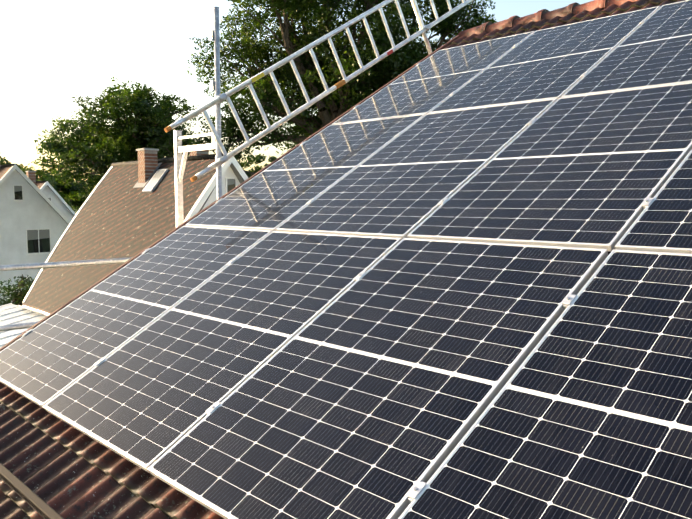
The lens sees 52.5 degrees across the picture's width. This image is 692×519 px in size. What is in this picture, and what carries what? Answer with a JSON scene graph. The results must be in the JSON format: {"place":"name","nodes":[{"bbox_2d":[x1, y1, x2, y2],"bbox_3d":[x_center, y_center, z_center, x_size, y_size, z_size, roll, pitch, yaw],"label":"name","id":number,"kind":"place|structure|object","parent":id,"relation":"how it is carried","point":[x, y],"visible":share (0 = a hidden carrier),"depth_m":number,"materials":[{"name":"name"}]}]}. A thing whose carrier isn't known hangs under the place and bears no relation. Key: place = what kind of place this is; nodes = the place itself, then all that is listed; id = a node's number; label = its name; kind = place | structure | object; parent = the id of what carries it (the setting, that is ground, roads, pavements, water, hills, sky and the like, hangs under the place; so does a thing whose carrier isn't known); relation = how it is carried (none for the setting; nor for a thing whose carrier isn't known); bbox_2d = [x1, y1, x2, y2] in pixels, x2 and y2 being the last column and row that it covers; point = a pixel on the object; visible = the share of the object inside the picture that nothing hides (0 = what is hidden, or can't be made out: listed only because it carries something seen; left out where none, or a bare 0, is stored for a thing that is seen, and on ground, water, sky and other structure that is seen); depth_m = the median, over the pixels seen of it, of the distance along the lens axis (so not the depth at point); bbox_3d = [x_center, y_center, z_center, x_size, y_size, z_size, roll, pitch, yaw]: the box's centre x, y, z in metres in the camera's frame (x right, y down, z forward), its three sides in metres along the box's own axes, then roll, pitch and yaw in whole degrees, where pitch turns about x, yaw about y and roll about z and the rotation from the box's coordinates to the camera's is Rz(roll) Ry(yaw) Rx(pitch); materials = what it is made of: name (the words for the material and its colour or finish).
{"place":"outdoors","nodes":[
{"label":"outdoors","id":0,"kind":"place"},
{"bbox_2d":[0,152,69,301],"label":"house","id":1,"kind":"structure","parent":0,"point":[34,222],"depth_m":33.48,"materials":[{"name":"paint"}]},
{"bbox_2d":[25,170,75,221],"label":"house","id":2,"kind":"structure","parent":0,"point":[48,190],"depth_m":45.35,"materials":[{"name":"paint"}]},
{"bbox_2d":[22,148,247,311],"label":"house","id":3,"kind":"structure","parent":0,"point":[117,215],"depth_m":20.41,"materials":[{"name":"brown tile"}]},
{"bbox_2d":[18,163,161,315],"bbox_3d":[-5.450,0.837,21.506,6.500,7.548,7.250,-5,7,-42],"label":"roof flashing","id":4,"kind":"object","parent":3,"relation":"attached to","point":[45,312],"visible":0.06,"depth_m":21.05,"materials":[{"name":"white metal"}]},
{"bbox_2d":[0,0,431,331],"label":"scaffolding","id":5,"kind":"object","parent":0,"point":[179,148],"depth_m":6.33,"materials":[{"name":"silver metal"}]},
{"bbox_2d":[164,0,472,181],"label":"ladder","id":6,"kind":"object","parent":5,"relation":"attached to","point":[248,83],"visible":1,"depth_m":6.87,"materials":[{"name":"metal"}]},
{"bbox_2d":[214,24,430,164],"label":"scaffold couplers","id":7,"kind":"object","parent":5,"relation":"attached to","point":[222,97],"visible":0.73,"depth_m":6.27,"materials":[{"name":"silver metal"}]},
{"bbox_2d":[0,35,458,351],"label":"roof edge","id":8,"kind":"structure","parent":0,"point":[445,45],"depth_m":6.04,"materials":[{"name":"brown paint"}]},
{"bbox_2d":[0,0,684,518],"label":"roof tiles","id":9,"kind":"object","parent":8,"relation":"on","point":[64,470],"visible":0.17,"depth_m":3.30,"materials":[{"name":"brown tile"}]},
{"bbox_2d":[0,463,69,518],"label":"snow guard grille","id":10,"kind":"object","parent":9,"relation":"on","point":[32,499],"visible":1,"depth_m":2.86,"materials":[{"name":"brown metal"}]},
{"bbox_2d":[22,19,653,502],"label":"clamps","id":11,"kind":"object","parent":9,"relation":"attached to","point":[416,489],"visible":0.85,"depth_m":3.07,"materials":[{"name":"silver metal"}]},
{"bbox_2d":[0,226,271,408],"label":"solar panel","id":12,"kind":"object","parent":11,"relation":"attached to","point":[51,358],"visible":0.9,"depth_m":4.44,"materials":[{"name":"black"}]},
{"bbox_2d":[43,231,401,471],"bbox_3d":[-0.632,0.336,3.693,1.134,0.031,1.722,5,37,47],"label":"solar panel","id":13,"kind":"object","parent":11,"relation":"attached to","point":[145,399],"visible":0.88,"depth_m":3.56,"materials":[{"name":"black"}]},
{"bbox_2d":[185,114,424,231],"bbox_3d":[-0.303,-0.696,5.479,1.134,0.030,1.722,5,37,47],"label":"solar panel","id":14,"kind":"object","parent":11,"relation":"attached to","point":[274,196],"visible":0.88,"depth_m":5.39,"materials":[{"name":"black"}]},
{"bbox_2d":[148,238,607,518],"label":"solar panel","id":15,"kind":"object","parent":11,"relation":"attached to","point":[374,390],"visible":1,"depth_m":2.71,"materials":[{"name":"black"}]},
{"bbox_2d":[275,99,556,238],"bbox_3d":[0.476,-0.623,4.633,1.134,0.030,1.722,5,37,47],"label":"solar panel","id":16,"kind":"object","parent":11,"relation":"attached to","point":[404,183],"visible":0.83,"depth_m":4.52,"materials":[{"name":"black"}]},
{"bbox_2d":[332,31,534,124],"bbox_3d":[0.809,-1.654,6.419,1.134,0.030,1.722,5,37,47],"label":"solar panel","id":17,"kind":"object","parent":11,"relation":"attached to","point":[430,83],"visible":0.9,"depth_m":6.34,"materials":[{"name":"black"}]},
{"bbox_2d":[429,6,659,112],"bbox_3d":[1.588,-1.581,5.575,1.134,0.030,1.722,5,37,47],"label":"solar panel","id":18,"kind":"object","parent":11,"relation":"attached to","point":[557,62],"visible":0.88,"depth_m":5.49,"materials":[{"name":"black"}]},
{"bbox_2d":[398,249,691,518],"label":"solar panel","id":19,"kind":"object","parent":11,"relation":"attached to","point":[586,413],"visible":1,"depth_m":2.15,"materials":[{"name":"black"}]},
{"bbox_2d":[407,82,691,251],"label":"solar panel","id":20,"kind":"object","parent":11,"relation":"attached to","point":[589,171],"visible":0.92,"depth_m":3.64,"materials":[{"name":"black"}]},
{"bbox_2d":[561,0,691,97],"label":"solar panel","id":21,"kind":"object","parent":11,"relation":"attached to","point":[654,49],"visible":0.83,"depth_m":4.72,"materials":[{"name":"black"}]},
{"bbox_2d":[615,150,691,253],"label":"solar panel","id":22,"kind":"object","parent":11,"relation":"attached to","point":[662,222],"visible":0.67,"depth_m":2.92,"materials":[{"name":"black"}]},
{"bbox_2d":[458,0,637,37],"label":"roof ridge caps","id":23,"kind":"object","parent":9,"relation":"on","point":[575,8],"visible":0.65,"depth_m":7.35,"materials":[{"name":"ceramic"}]},
{"bbox_2d":[0,0,593,191],"label":"sky","id":24,"kind":"structure","parent":0,"point":[52,52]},
{"label":"ground","id":25,"kind":"structure","parent":0,"visible":0},
{"bbox_2d":[0,274,36,305],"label":"garden bush","id":26,"kind":"object","parent":25,"relation":"on","point":[17,298],"visible":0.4,"depth_m":26.96,"materials":[{"name":"green plant"}]},
{"bbox_2d":[0,303,45,347],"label":"metal roof","id":27,"kind":"structure","parent":25,"relation":"on","point":[10,313],"depth_m":20.86,"materials":[{"name":"white metal"}]},
{"bbox_2d":[0,156,80,204],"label":"tree","id":28,"kind":"object","parent":25,"relation":"on","point":[50,179],"visible":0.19,"depth_m":65.39,"materials":[{"name":"green plant"}]},
{"bbox_2d":[57,176,97,210],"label":"tree","id":29,"kind":"object","parent":25,"relation":"on","point":[76,204],"visible":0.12,"depth_m":70.08,"materials":[{"name":"green plant"}]},
{"bbox_2d":[28,76,201,201],"bbox_3d":[-10.094,-2.067,31.192,7.498,11.895,8.312,-1,5,-10],"label":"tree","id":30,"kind":"object","parent":25,"relation":"on","point":[100,146],"visible":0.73,"depth_m":28.61,"materials":[{"name":"green plant"}]},
{"bbox_2d":[157,123,190,158],"bbox_3d":[-6.508,-0.654,28.072,1.983,9.596,2.009,0,5,4],"label":"tree","id":31,"kind":"object","parent":25,"relation":"on","point":[171,153],"visible":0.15,"depth_m":27.58,"materials":[{"name":"green plant"}]},
{"bbox_2d":[240,154,276,177],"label":"tree row","id":32,"kind":"object","parent":25,"relation":"on","point":[252,159],"visible":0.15,"depth_m":55.02,"materials":[{"name":"green plant"}]},
{"bbox_2d":[183,0,496,168],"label":"tree","id":33,"kind":"object","parent":25,"relation":"on","point":[336,103],"visible":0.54,"depth_m":27.23,"materials":[{"name":"green plant"}]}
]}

